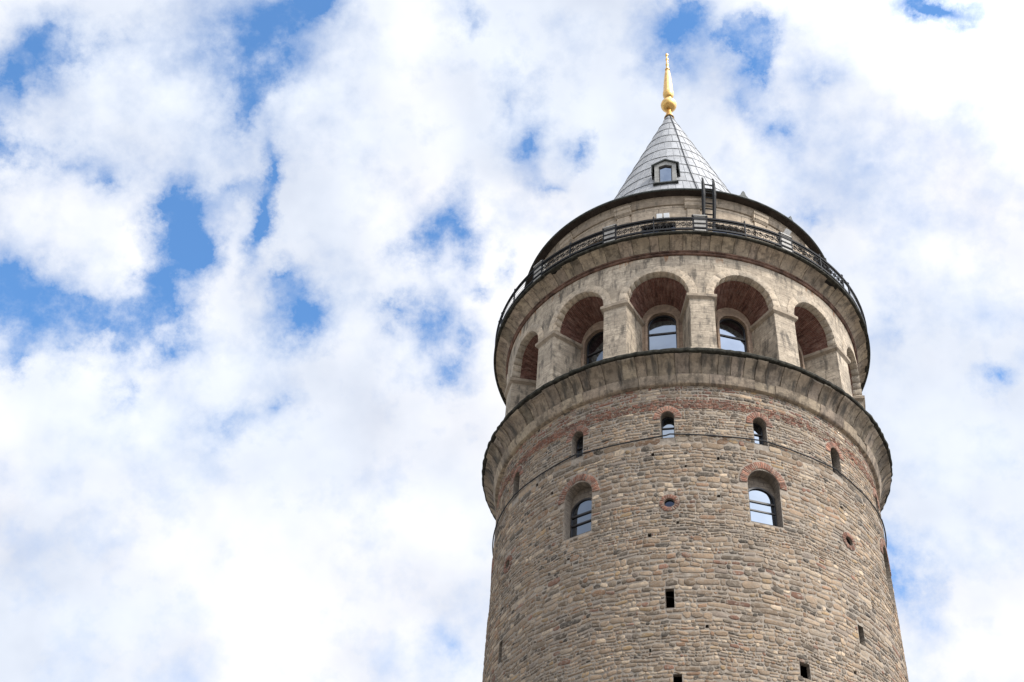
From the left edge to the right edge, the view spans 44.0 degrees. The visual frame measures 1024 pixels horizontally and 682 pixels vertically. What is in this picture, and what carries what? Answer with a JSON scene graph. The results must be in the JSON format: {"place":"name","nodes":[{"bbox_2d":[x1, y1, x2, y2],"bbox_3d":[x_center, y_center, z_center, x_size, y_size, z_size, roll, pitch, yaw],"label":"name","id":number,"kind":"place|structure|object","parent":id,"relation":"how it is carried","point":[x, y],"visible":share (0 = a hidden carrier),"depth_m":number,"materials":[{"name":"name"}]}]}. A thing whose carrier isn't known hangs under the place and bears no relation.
{"place":"outdoors","nodes":[
{"label":"outdoors","id":0,"kind":"place"},
{"bbox_2d":[0,0,1023,681],"label":"sky","id":1,"kind":"structure","parent":0,"point":[261,261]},
{"bbox_2d":[482,53,908,681],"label":"stone tower","id":2,"kind":"structure","parent":0,"point":[688,555],"depth_m":49.24,"materials":[{"name":"brown stone"}]},
{"bbox_2d":[490,558,493,591],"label":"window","id":3,"kind":"structure","parent":2,"relation":"in","point":[492,558],"depth_m":52.56,"materials":[{"name":"glass"}]},
{"bbox_2d":[503,555,511,573],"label":"round window","id":4,"kind":"structure","parent":2,"relation":"in","point":[509,557],"depth_m":49.49,"materials":[{"name":"brown brick"}]},
{"bbox_2d":[511,466,523,485],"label":"window","id":5,"kind":"structure","parent":2,"relation":"in","point":[519,469],"depth_m":52.41,"materials":[{"name":"brown brick"}]},
{"bbox_2d":[533,260,545,281],"bbox_3d":[1.263,-3.124,58.008,0.340,1.005,0.580,31,-49,-25],"label":"equipment box","id":6,"kind":"object","parent":2,"relation":"on","point":[537,271],"visible":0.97,"depth_m":57.97,"materials":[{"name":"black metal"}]},
{"bbox_2d":[566,425,588,457],"bbox_3d":[2.691,4.076,49.996,1.096,1.587,0.432,-25,-51,28],"label":"window","id":7,"kind":"structure","parent":2,"relation":"in","point":[582,428],"depth_m":50.22,"materials":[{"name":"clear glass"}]},
{"bbox_2d":[558,474,599,537],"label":"window","id":8,"kind":"structure","parent":2,"relation":"in","point":[580,523],"depth_m":48.12,"materials":[{"name":"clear glass"}]},
{"bbox_2d":[586,331,602,364],"bbox_3d":[3.736,0.890,54.704,1.240,3.400,0.099,-26,-52,29],"label":"window","id":9,"kind":"structure","parent":2,"relation":"in","point":[595,345],"depth_m":55.37,"materials":[{"name":"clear glass"}]},
{"bbox_2d":[603,224,614,242],"bbox_3d":[4.357,-4.658,56.115,0.580,1.005,0.340,-16,-47,20],"label":"equipment box","id":10,"kind":"object","parent":2,"relation":"on","point":[609,234],"visible":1,"depth_m":56.02,"materials":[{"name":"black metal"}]},
{"bbox_2d":[642,223,675,233],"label":"window","id":11,"kind":"structure","parent":2,"relation":"in","point":[666,226],"depth_m":58.10,"materials":[{"name":"glass"}]},
{"bbox_2d":[656,213,668,217],"bbox_3d":[6.919,-5.663,58.004,0.580,0.296,0.323,-5,-44,10],"label":"floodlight","id":12,"kind":"object","parent":2,"relation":"attached to","point":[666,215],"visible":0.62,"depth_m":57.90,"materials":[{"name":"white plastic"}]},
{"bbox_2d":[648,315,676,349],"bbox_3d":[6.392,0.136,53.670,1.240,3.400,0.070,-6,-45,11],"label":"window","id":13,"kind":"structure","parent":2,"relation":"in","point":[662,329],"depth_m":54.10,"materials":[{"name":"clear glass"}]},
{"bbox_2d":[653,406,681,437],"bbox_3d":[5.989,3.230,48.799,1.106,1.574,0.456,-2,-44,7],"label":"window","id":14,"kind":"structure","parent":2,"relation":"in","point":[667,424],"depth_m":48.98,"materials":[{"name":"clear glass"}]},
{"bbox_2d":[659,494,679,510],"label":"round window","id":15,"kind":"structure","parent":2,"relation":"in","point":[669,505],"depth_m":46.06,"materials":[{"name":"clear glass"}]},
{"bbox_2d":[670,115,696,187],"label":"lightning conductor","id":16,"kind":"object","parent":2,"relation":"attached to","point":[683,152],"visible":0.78,"depth_m":68.86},
{"bbox_2d":[492,433,886,553],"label":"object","id":17,"kind":"object","parent":2,"relation":"attached to","point":[687,434],"depth_m":48.92,"materials":[{"name":"stone"}]},
{"bbox_2d":[693,214,706,230],"bbox_3d":[8.197,-5.065,55.339,0.580,1.005,0.340,3,-43,2],"label":"equipment box","id":18,"kind":"object","parent":2,"relation":"on","point":[700,223],"visible":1,"depth_m":55.21,"materials":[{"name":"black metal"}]},
{"bbox_2d":[701,177,715,228],"bbox_3d":[9.013,-6.348,58.163,0.688,3.231,0.618,6,-43,-1],"label":"roof ladder","id":19,"kind":"object","parent":2,"relation":"attached to","point":[713,193],"visible":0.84,"depth_m":58.04,"materials":[{"name":"black metal"}]},
{"bbox_2d":[712,226,743,235],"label":"window","id":20,"kind":"structure","parent":2,"relation":"in","point":[716,226],"depth_m":58.06,"materials":[{"name":"glass"}]},
{"bbox_2d":[719,318,746,351],"bbox_3d":[9.337,0.287,53.563,1.240,3.400,0.070,12,-44,-7],"label":"window","id":21,"kind":"structure","parent":2,"relation":"in","point":[732,334],"depth_m":54.08,"materials":[{"name":"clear glass"}]},
{"bbox_2d":[746,412,772,444],"bbox_3d":[9.469,3.466,48.743,1.101,1.589,0.424,13,-44,-8],"label":"window","id":22,"kind":"structure","parent":2,"relation":"in","point":[758,432],"depth_m":48.93,"materials":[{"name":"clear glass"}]},
{"bbox_2d":[739,462,786,525],"bbox_3d":[9.220,5.711,46.661,1.884,2.807,0.524,12,-44,-8],"label":"window","id":23,"kind":"structure","parent":2,"relation":"in","point":[761,495],"depth_m":46.92,"materials":[{"name":"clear glass"}]},
{"bbox_2d":[776,232,792,251],"bbox_3d":[12.022,-4.265,55.835,0.580,1.005,0.340,21,-46,-16],"label":"equipment box","id":24,"kind":"object","parent":2,"relation":"on","point":[786,242],"visible":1,"depth_m":55.77,"materials":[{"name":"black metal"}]},
{"bbox_2d":[783,228,791,234],"bbox_3d":[12.870,-5.086,59.223,0.260,0.303,0.309,30,-49,-24],"label":"floodlight","id":25,"kind":"object","parent":2,"relation":"attached to","point":[787,231],"visible":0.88,"depth_m":59.14,"materials":[{"name":"white"}]},
{"bbox_2d":[825,441,843,472],"bbox_3d":[12.571,4.703,49.766,1.083,1.591,0.424,32,-50,-25],"label":"window","id":26,"kind":"structure","parent":2,"relation":"in","point":[830,444],"depth_m":49.99,"materials":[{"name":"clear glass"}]},
{"bbox_2d":[842,532,855,550],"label":"round window","id":27,"kind":"structure","parent":2,"relation":"in","point":[845,534],"depth_m":47.04,"materials":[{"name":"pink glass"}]},
{"bbox_2d":[872,488,879,509],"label":"window","id":28,"kind":"structure","parent":2,"relation":"in","point":[874,491],"depth_m":51.99,"materials":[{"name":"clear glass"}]},
{"bbox_2d":[880,538,891,575],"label":"window","id":29,"kind":"structure","parent":2,"relation":"in","point":[882,543],"depth_m":50.09,"materials":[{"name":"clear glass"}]}
]}

